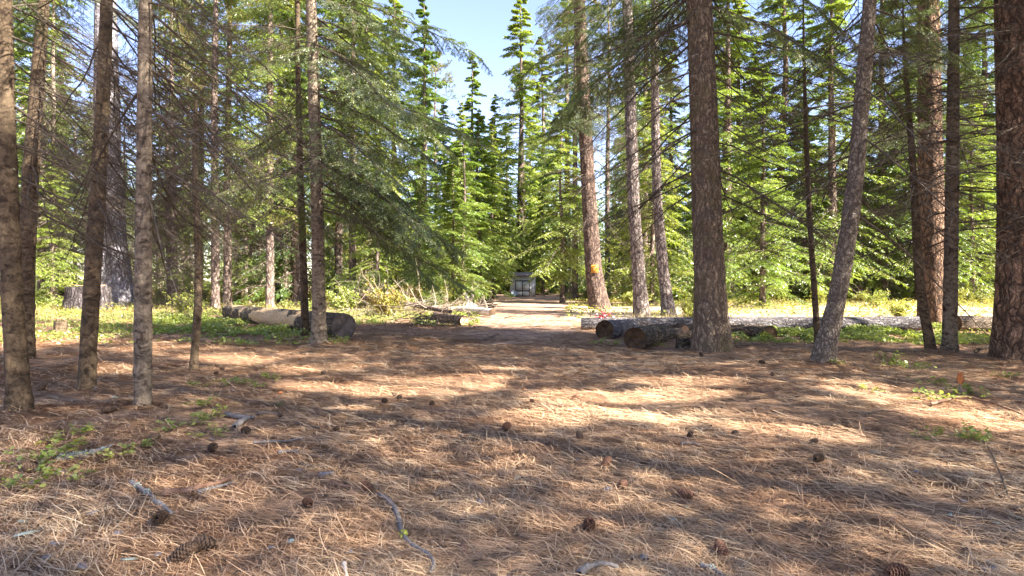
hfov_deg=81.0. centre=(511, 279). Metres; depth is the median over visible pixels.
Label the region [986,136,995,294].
slim fir
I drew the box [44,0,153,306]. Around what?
old pine
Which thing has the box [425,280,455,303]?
shrub
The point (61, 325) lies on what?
stump
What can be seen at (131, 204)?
slim fir
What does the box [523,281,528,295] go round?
door
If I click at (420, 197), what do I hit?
young fir
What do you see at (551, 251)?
young fir
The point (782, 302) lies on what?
undergrowth
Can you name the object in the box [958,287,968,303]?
shrub
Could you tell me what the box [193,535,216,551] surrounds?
pine cone
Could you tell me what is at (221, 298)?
shrub
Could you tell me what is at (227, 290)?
fir
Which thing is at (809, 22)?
fir
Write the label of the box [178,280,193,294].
shrub
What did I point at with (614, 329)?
log
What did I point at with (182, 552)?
pine cone
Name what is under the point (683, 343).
wood block
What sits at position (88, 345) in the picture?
young fir
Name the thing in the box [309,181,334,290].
fir
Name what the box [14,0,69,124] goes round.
pine
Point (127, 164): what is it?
slim fir
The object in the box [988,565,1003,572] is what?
bark chip
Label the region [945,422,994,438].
leafy seedling
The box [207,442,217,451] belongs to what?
pine cone
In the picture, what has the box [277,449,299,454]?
stick
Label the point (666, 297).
tall pine
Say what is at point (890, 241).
young fir
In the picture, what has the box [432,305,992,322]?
clearing
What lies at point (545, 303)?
path
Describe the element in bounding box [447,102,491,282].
fir
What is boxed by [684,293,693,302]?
shrub
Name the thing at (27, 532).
lichen bit
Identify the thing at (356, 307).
dry grass
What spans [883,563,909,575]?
pine cone
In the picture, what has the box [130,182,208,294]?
young fir
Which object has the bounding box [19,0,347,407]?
young fir
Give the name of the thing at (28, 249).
young fir
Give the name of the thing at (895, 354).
leafy seedling
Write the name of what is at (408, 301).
shrub
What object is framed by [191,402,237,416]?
leafy seedling
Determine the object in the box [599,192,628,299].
young fir
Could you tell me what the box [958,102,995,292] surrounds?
fir
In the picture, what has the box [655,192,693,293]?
young fir
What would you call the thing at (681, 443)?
stick
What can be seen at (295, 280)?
fir
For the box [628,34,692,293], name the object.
fir
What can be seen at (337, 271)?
fir
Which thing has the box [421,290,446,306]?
shrub
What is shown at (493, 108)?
fir
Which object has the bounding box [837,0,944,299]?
fir
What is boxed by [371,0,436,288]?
fir
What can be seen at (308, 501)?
pine cone
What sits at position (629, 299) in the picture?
shrub
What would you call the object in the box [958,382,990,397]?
leafy seedling
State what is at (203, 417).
leafy seedling
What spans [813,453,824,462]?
pine cone
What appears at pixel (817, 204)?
young fir
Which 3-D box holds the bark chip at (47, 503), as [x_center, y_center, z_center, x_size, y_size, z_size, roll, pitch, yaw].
[-2.823,1.358,3.650,0.098,0.010,0.036,12,-11,-22]
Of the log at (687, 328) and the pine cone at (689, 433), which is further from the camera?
the log at (687, 328)
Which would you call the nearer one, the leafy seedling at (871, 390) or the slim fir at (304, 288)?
the leafy seedling at (871, 390)
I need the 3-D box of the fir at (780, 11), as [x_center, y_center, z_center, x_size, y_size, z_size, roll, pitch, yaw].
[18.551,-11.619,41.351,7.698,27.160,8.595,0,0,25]
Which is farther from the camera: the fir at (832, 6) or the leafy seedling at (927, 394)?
the fir at (832, 6)
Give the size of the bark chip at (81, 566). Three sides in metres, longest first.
0.076 x 0.039 x 0.011 m
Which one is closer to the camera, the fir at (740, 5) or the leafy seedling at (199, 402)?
the leafy seedling at (199, 402)
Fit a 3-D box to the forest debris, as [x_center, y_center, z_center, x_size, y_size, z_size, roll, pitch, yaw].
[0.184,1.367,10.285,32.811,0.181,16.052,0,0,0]
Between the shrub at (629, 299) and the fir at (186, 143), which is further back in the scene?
the fir at (186, 143)
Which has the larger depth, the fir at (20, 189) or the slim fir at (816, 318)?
the fir at (20, 189)
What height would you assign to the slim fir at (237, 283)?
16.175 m
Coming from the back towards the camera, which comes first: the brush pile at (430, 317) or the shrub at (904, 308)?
the shrub at (904, 308)
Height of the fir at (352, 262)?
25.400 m
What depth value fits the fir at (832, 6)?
37.85 m
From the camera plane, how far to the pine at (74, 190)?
59.39 m
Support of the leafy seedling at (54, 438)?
on the ground at (594, 429)
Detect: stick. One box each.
[55,444,112,461]
[128,479,155,497]
[150,498,173,514]
[197,481,233,493]
[224,411,254,418]
[232,416,249,428]
[253,437,303,443]
[256,411,277,414]
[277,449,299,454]
[294,422,319,428]
[299,461,326,467]
[319,471,333,476]
[329,480,349,487]
[377,493,435,572]
[462,344,496,346]
[577,561,618,575]
[680,441,700,445]
[700,561,724,575]
[865,410,903,414]
[930,396,1022,414]
[974,344,988,352]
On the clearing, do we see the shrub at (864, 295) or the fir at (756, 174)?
the shrub at (864, 295)
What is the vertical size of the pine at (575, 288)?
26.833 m
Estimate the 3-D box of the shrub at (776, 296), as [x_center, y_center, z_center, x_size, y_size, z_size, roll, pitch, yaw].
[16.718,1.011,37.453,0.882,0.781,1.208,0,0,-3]
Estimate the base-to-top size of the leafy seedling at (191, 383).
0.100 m
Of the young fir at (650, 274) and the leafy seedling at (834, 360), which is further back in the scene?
the young fir at (650, 274)
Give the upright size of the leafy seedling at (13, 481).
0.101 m
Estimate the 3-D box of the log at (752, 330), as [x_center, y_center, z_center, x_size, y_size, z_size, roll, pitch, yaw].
[5.803,1.247,14.663,0.360,0.355,1.802,0,-2,-8]
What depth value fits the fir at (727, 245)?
38.72 m
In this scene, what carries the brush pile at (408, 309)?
on the ground at (594, 429)
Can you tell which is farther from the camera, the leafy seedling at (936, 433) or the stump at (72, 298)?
the stump at (72, 298)
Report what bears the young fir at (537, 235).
on the ground at (594, 429)
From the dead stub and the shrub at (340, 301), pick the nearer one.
the dead stub
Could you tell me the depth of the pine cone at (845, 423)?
5.53 m
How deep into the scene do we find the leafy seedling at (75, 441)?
4.61 m
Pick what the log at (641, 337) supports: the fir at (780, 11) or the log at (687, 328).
the log at (687, 328)
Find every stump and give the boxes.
[53,318,68,333]
[62,285,113,310]
[462,294,476,306]
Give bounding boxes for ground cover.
[0,307,479,344]
[731,322,990,344]
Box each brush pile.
[328,279,513,318]
[377,305,535,328]
[644,312,762,338]
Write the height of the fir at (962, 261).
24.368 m
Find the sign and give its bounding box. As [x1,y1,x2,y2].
[591,265,597,272]
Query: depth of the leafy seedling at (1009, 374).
8.79 m
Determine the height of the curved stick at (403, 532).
0.076 m
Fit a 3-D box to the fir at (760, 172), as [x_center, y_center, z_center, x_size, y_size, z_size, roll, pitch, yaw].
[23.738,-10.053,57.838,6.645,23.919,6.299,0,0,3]
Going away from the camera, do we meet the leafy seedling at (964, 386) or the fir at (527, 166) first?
the leafy seedling at (964, 386)
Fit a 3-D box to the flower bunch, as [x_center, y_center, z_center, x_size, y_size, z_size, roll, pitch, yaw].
[2.549,1.046,16.950,0.715,0.355,0.332,0,0,0]
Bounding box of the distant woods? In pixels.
[19,155,960,288]
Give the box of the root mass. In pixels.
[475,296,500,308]
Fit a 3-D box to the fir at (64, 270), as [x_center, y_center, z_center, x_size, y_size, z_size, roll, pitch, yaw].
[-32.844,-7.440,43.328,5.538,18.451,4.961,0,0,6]
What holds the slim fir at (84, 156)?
on the ground at (594, 429)
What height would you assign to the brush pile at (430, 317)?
0.824 m
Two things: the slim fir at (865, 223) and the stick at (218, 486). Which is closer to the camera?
the stick at (218, 486)
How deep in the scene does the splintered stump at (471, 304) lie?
27.05 m
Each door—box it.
[516,281,521,295]
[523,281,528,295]
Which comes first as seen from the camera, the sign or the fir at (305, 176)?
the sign
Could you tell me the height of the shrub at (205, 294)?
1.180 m
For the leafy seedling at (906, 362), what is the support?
on the ground at (594, 429)
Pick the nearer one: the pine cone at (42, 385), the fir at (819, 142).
the pine cone at (42, 385)
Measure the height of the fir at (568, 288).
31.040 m
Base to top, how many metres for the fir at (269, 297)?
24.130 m
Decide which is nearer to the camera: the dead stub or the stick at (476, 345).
the dead stub
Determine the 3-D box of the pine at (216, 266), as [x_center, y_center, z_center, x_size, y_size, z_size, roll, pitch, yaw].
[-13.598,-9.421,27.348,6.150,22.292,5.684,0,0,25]
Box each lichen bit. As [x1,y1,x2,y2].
[13,530,40,536]
[120,557,138,559]
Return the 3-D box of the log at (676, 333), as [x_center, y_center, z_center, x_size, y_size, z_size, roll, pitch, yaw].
[3.762,1.278,14.183,1.184,0.297,0.302,0,0,-30]
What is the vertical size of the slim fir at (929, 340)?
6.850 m
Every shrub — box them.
[154,288,165,299]
[162,289,193,314]
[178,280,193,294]
[202,286,222,302]
[206,285,233,304]
[278,299,294,307]
[299,301,311,309]
[325,285,361,311]
[361,276,409,315]
[380,279,402,292]
[395,283,428,308]
[401,294,416,311]
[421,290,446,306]
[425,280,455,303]
[622,290,653,307]
[675,297,692,316]
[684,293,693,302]
[773,291,786,301]
[808,288,827,304]
[852,289,869,302]
[859,290,890,306]
[869,296,884,306]
[886,298,913,315]
[958,283,980,303]
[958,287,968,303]
[970,292,991,303]
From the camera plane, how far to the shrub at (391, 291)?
29.31 m
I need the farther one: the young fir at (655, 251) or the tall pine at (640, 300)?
the young fir at (655, 251)
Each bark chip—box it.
[38,502,56,504]
[49,541,62,545]
[76,561,90,569]
[112,530,124,535]
[459,539,467,554]
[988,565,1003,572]
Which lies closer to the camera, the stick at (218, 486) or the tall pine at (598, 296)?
the stick at (218, 486)
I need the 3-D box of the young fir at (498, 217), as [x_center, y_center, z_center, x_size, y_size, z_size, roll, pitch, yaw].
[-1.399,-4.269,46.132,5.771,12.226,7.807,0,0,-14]
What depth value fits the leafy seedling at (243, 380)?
7.86 m
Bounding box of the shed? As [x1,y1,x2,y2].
[508,272,536,295]
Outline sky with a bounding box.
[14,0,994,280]
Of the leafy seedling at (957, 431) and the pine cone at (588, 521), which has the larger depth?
the leafy seedling at (957, 431)
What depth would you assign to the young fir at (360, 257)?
46.71 m
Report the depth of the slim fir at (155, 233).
57.26 m
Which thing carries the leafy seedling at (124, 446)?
on the ground at (594, 429)
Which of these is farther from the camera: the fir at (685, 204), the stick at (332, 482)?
the fir at (685, 204)
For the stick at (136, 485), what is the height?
0.048 m
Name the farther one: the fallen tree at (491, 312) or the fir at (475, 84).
the fir at (475, 84)
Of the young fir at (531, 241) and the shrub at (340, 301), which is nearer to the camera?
the shrub at (340, 301)
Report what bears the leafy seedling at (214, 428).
on the ground at (594, 429)
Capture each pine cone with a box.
[20,462,37,474]
[37,382,46,390]
[101,405,115,412]
[147,433,160,441]
[151,510,169,524]
[170,541,198,563]
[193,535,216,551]
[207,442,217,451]
[241,426,251,433]
[302,497,313,506]
[361,481,374,493]
[381,398,387,403]
[502,422,511,430]
[576,430,583,440]
[583,517,595,531]
[601,456,611,467]
[618,479,627,487]
[676,488,692,498]
[687,431,692,436]
[714,538,728,557]
[809,438,818,444]
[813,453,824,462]
[841,422,850,427]
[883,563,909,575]
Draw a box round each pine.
[13,0,68,113]
[14,0,31,119]
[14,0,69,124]
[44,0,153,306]
[64,87,89,286]
[119,0,224,302]
[152,0,261,309]
[253,16,331,282]
[406,52,466,240]
[497,62,549,223]
[515,0,651,309]
[531,0,620,299]
[544,0,689,316]
[556,0,641,295]
[603,0,691,315]
[639,66,686,277]
[677,87,721,173]
[819,0,1023,361]
[829,0,995,323]
[969,9,994,121]
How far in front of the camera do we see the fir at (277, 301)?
35.01 m
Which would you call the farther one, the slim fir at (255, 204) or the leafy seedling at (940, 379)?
the slim fir at (255, 204)
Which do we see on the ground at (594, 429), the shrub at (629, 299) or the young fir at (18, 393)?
the young fir at (18, 393)
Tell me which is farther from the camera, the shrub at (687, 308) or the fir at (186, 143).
the fir at (186, 143)
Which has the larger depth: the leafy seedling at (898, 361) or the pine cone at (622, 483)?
the leafy seedling at (898, 361)
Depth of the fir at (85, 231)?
64.29 m
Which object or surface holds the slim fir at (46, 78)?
on the ground at (594, 429)
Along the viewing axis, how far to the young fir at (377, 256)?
29.88 m
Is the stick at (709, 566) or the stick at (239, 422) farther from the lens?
the stick at (239, 422)
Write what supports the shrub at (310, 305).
on the ground at (594, 429)
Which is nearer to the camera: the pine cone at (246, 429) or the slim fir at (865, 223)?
the pine cone at (246, 429)
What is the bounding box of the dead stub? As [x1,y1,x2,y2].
[957,372,964,392]
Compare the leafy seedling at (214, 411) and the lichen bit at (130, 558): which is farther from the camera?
the leafy seedling at (214, 411)
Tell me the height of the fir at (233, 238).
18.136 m
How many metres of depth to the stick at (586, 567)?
2.90 m
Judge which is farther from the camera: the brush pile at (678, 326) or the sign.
the sign
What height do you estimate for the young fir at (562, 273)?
12.881 m
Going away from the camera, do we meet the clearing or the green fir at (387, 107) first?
the green fir at (387, 107)
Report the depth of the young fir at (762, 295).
29.69 m
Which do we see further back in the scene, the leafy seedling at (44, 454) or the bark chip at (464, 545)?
the leafy seedling at (44, 454)
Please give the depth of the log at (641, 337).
12.41 m
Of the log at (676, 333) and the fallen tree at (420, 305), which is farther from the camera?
the fallen tree at (420, 305)
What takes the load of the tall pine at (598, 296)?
on the ground at (594, 429)
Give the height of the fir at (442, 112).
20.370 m
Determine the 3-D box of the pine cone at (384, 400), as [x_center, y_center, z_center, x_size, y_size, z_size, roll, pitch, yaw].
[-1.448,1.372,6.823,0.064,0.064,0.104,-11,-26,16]
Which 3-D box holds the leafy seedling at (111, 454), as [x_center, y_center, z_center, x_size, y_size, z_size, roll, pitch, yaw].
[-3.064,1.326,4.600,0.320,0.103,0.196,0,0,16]
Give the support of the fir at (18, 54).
on the ground at (594, 429)
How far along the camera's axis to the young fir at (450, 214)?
32.73 m
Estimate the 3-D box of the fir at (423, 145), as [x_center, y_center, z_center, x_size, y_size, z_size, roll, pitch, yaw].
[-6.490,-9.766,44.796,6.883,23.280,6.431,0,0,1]
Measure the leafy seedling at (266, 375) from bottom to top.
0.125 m
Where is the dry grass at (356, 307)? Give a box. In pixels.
[0,294,992,323]
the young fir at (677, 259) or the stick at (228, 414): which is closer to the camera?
the stick at (228, 414)
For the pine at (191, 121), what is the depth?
35.95 m
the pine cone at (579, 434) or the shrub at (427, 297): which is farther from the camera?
the shrub at (427, 297)
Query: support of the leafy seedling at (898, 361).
on the ground at (594, 429)
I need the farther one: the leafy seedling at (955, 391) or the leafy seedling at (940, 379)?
the leafy seedling at (940, 379)
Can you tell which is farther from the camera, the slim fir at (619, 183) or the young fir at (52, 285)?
the slim fir at (619, 183)
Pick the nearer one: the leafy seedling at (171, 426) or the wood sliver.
the wood sliver
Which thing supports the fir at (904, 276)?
on the ground at (594, 429)
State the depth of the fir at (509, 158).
69.84 m
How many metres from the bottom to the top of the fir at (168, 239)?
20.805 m
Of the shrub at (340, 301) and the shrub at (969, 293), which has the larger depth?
the shrub at (969, 293)
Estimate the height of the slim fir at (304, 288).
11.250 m
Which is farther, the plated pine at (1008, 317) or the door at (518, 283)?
the door at (518, 283)
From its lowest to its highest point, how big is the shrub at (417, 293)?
1.340 m
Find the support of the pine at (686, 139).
on the ground at (594, 429)
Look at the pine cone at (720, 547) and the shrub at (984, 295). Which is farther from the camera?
the shrub at (984, 295)
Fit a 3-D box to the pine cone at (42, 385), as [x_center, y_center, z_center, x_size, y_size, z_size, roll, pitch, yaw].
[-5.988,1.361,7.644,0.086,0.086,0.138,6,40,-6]
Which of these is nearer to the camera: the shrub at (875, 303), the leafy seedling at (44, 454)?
the leafy seedling at (44, 454)
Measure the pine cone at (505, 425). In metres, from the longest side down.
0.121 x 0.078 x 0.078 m
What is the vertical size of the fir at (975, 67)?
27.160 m
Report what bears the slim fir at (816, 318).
on the ground at (594, 429)
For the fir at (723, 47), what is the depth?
49.16 m
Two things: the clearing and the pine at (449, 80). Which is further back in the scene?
the pine at (449, 80)
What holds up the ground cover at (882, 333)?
on the ground at (594, 429)
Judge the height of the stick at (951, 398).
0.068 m
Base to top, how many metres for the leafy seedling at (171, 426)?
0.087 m
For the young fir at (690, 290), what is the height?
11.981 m
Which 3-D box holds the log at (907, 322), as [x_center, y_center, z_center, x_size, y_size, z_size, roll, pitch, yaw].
[6.482,1.218,16.564,9.097,0.425,0.418,0,0,5]
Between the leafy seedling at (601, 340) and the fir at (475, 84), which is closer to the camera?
the leafy seedling at (601, 340)
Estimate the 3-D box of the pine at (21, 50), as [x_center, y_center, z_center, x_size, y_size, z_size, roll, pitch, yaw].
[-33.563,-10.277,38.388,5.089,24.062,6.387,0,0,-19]
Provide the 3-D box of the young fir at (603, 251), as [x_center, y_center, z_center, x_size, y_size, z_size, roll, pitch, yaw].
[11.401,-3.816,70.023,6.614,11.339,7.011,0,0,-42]
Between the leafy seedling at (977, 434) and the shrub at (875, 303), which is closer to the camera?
the leafy seedling at (977, 434)
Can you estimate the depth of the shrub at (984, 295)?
32.77 m
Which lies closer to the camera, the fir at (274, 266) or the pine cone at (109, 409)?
the pine cone at (109, 409)
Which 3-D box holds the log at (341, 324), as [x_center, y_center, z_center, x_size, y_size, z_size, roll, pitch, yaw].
[-7.241,1.139,18.294,0.640,0.641,9.935,0,0,-40]
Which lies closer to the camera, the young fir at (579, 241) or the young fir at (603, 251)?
the young fir at (579, 241)
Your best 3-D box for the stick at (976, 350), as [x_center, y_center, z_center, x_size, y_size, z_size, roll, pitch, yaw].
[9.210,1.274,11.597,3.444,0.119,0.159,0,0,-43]
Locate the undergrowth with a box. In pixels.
[0,289,993,318]
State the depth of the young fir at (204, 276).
30.72 m
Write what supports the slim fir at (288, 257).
on the ground at (594, 429)
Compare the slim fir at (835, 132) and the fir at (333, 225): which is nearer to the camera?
the slim fir at (835, 132)
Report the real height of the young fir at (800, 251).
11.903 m
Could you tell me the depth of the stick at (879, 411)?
6.18 m
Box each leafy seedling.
[0,442,84,472]
[0,474,53,492]
[3,437,88,459]
[28,461,97,479]
[33,429,65,445]
[68,422,94,436]
[85,448,134,459]
[113,437,156,453]
[154,417,190,431]
[184,394,218,407]
[186,381,212,386]
[187,425,231,437]
[189,411,217,425]
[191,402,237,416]
[214,376,243,384]
[227,377,253,384]
[248,380,266,387]
[260,372,280,380]
[587,337,609,344]
[828,359,847,364]
[852,383,884,392]
[874,350,909,360]
[876,358,927,367]
[894,360,936,370]
[906,375,947,384]
[909,387,971,399]
[910,426,956,441]
[943,383,973,395]
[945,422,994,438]
[956,426,992,443]
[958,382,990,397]
[990,371,1021,377]
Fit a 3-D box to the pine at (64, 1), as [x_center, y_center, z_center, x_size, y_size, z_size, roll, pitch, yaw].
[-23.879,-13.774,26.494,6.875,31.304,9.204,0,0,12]
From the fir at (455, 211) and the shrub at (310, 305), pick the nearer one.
the shrub at (310, 305)
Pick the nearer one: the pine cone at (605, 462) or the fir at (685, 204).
the pine cone at (605, 462)
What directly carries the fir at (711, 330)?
on the ground at (594, 429)
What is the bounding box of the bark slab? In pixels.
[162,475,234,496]
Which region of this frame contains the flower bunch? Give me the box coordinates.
[590,311,614,318]
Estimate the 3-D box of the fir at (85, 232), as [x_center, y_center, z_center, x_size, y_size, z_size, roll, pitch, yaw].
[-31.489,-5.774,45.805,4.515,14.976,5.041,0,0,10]
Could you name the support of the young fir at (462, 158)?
on the ground at (594, 429)
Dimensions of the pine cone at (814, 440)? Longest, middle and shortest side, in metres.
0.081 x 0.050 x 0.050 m
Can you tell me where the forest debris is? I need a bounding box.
[0,325,1023,575]
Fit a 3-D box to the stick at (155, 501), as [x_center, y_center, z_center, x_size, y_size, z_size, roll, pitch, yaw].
[-2.078,1.348,3.574,0.307,0.043,0.041,0,0,39]
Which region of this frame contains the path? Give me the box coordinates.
[457,294,576,344]
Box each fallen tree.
[349,263,487,317]
[403,275,495,316]
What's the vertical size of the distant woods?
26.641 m
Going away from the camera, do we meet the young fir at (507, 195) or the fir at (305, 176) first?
the fir at (305, 176)
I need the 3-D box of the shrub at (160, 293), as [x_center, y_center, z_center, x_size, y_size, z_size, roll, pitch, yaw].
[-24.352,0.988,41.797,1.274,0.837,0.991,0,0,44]
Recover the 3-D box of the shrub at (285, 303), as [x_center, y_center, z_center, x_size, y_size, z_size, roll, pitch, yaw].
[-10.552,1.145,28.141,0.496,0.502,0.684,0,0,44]
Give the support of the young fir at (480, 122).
on the ground at (594, 429)
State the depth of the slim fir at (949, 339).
10.90 m
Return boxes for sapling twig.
[982,440,1007,494]
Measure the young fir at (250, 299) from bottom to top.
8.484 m
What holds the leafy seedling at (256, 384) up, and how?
on the ground at (594, 429)
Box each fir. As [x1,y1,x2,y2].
[0,0,239,413]
[13,0,91,302]
[13,0,183,358]
[13,0,291,390]
[13,2,71,249]
[14,0,91,302]
[17,100,64,285]
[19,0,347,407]
[35,50,85,298]
[35,143,101,308]
[47,20,86,292]
[67,144,88,279]
[71,103,92,275]
[72,139,134,269]
[74,83,92,277]
[120,88,136,269]
[126,148,135,259]
[127,1,205,301]
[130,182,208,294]
[152,0,245,297]
[152,132,162,286]
[153,0,221,283]
[156,164,247,307]
[158,0,281,306]
[181,0,501,343]
[196,0,376,335]
[205,168,287,305]
[206,124,247,283]
[210,0,322,307]
[210,43,258,300]
[223,0,332,303]
[232,0,368,306]
[232,111,260,295]
[248,117,265,286]
[250,205,289,290]
[254,13,333,297]
[276,0,395,303]
[283,0,406,305]
[283,184,290,290]
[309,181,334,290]
[310,152,348,292]
[325,0,411,291]
[325,149,416,306]
[329,147,363,285]
[332,225,401,288]
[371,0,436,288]
[389,0,468,290]
[390,188,449,294]
[404,63,446,222]
[411,120,505,301]
[424,163,499,303]
[427,96,452,283]
[437,108,523,299]
[439,147,474,287]
[441,55,508,284]
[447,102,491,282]
[464,145,529,297]
[474,157,500,283]
[475,0,563,292]
[476,94,527,290]
[480,115,520,294]
[488,192,525,293]
[498,125,517,291]
[499,0,915,352]
[505,36,571,292]
[506,102,620,302]
[511,186,559,292]
[515,121,544,249]
[518,0,611,294]
[524,190,548,292]
[532,194,559,293]
[571,195,586,293]
[578,200,628,291]
[597,0,691,298]
[597,33,671,290]
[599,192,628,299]
[601,84,693,304]
[603,177,620,289]
[610,101,641,287]
[610,111,628,265]
[625,190,674,293]
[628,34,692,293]
[648,141,745,299]
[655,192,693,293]
[664,0,780,301]
[664,0,1023,362]
[678,154,692,261]
[689,2,757,242]
[717,3,926,343]
[718,1,800,297]
[722,68,859,308]
[731,0,841,301]
[733,56,792,289]
[733,63,773,290]
[758,105,866,299]
[768,1,1023,349]
[772,0,911,301]
[785,191,827,285]
[786,2,827,269]
[790,118,913,301]
[793,0,1023,351]
[817,134,827,209]
[820,76,849,241]
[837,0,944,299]
[838,128,857,284]
[852,0,993,300]
[852,172,891,292]
[854,111,912,298]
[854,132,876,291]
[863,4,976,299]
[911,90,995,301]
[943,0,995,293]
[944,101,992,287]
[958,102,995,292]
[958,176,995,295]
[960,31,994,241]
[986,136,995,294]
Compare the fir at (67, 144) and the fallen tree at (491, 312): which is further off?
the fir at (67, 144)
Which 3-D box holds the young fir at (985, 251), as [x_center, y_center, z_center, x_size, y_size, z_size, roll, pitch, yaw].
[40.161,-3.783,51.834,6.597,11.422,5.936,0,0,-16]
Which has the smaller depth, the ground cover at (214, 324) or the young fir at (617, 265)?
the ground cover at (214, 324)
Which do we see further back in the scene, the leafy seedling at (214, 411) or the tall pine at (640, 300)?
the tall pine at (640, 300)
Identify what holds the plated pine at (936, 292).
on the ground at (594, 429)
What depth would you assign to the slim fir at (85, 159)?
55.01 m
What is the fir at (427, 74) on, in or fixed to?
on the ground at (594, 429)
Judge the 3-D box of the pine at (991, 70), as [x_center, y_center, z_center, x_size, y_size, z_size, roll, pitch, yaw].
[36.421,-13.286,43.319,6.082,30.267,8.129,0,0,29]
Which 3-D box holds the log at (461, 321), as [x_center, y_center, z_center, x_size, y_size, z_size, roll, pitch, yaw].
[-2.064,1.266,19.832,0.316,0.316,2.623,0,1,-27]
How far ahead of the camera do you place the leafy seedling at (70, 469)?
4.20 m
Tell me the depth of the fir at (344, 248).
64.83 m
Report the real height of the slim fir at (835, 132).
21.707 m
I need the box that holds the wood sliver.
[341,561,347,575]
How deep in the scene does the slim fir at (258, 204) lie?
55.22 m
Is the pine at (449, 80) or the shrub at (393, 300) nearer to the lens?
the shrub at (393, 300)
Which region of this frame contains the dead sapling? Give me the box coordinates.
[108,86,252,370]
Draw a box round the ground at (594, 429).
[0,281,1023,575]
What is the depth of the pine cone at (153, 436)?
5.03 m
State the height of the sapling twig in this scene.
0.058 m
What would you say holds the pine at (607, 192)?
on the ground at (594, 429)
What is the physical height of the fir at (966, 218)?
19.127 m
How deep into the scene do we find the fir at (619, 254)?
41.55 m
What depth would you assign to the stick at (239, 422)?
5.55 m
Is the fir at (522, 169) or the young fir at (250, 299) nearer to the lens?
the young fir at (250, 299)
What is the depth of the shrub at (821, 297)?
33.59 m
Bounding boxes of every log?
[222,305,355,337]
[433,312,469,324]
[581,316,921,330]
[595,319,638,339]
[624,324,669,349]
[669,328,691,338]
[682,324,691,332]
[730,324,776,339]
[958,316,991,331]
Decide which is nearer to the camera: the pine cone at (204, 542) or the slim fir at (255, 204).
the pine cone at (204, 542)
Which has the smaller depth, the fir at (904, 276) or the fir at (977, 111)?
the fir at (904, 276)
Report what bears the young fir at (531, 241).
on the ground at (594, 429)
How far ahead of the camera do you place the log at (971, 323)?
15.97 m
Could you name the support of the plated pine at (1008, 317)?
on the ground at (594, 429)
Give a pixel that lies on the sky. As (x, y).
(483, 24)
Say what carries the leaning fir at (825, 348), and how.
on the ground at (594, 429)
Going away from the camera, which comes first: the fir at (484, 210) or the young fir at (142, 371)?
the young fir at (142, 371)
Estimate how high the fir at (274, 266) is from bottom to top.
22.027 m
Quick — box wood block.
[675,337,690,349]
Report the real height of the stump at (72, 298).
1.388 m
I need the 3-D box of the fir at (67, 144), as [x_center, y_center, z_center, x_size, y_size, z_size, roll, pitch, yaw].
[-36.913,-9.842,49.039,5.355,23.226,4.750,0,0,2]
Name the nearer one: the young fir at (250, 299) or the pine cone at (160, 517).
the pine cone at (160, 517)
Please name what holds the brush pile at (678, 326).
on the ground at (594, 429)
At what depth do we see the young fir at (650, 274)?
33.94 m
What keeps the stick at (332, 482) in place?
on the ground at (594, 429)
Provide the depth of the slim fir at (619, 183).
63.02 m
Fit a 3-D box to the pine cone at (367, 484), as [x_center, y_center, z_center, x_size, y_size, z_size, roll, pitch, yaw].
[-0.940,1.351,3.907,0.099,0.064,0.064,41,-9,4]
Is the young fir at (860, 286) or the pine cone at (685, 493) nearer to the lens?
the pine cone at (685, 493)
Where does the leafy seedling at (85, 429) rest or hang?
on the ground at (594, 429)
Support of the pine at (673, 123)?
on the ground at (594, 429)
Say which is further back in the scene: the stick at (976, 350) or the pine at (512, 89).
the pine at (512, 89)
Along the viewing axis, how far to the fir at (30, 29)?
37.24 m
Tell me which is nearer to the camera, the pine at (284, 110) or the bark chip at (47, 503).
the bark chip at (47, 503)
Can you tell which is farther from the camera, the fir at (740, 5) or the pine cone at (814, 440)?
the fir at (740, 5)
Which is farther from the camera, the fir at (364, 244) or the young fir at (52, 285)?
the fir at (364, 244)
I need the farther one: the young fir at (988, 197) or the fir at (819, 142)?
the fir at (819, 142)
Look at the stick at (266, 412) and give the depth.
6.25 m
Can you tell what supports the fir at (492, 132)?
on the ground at (594, 429)

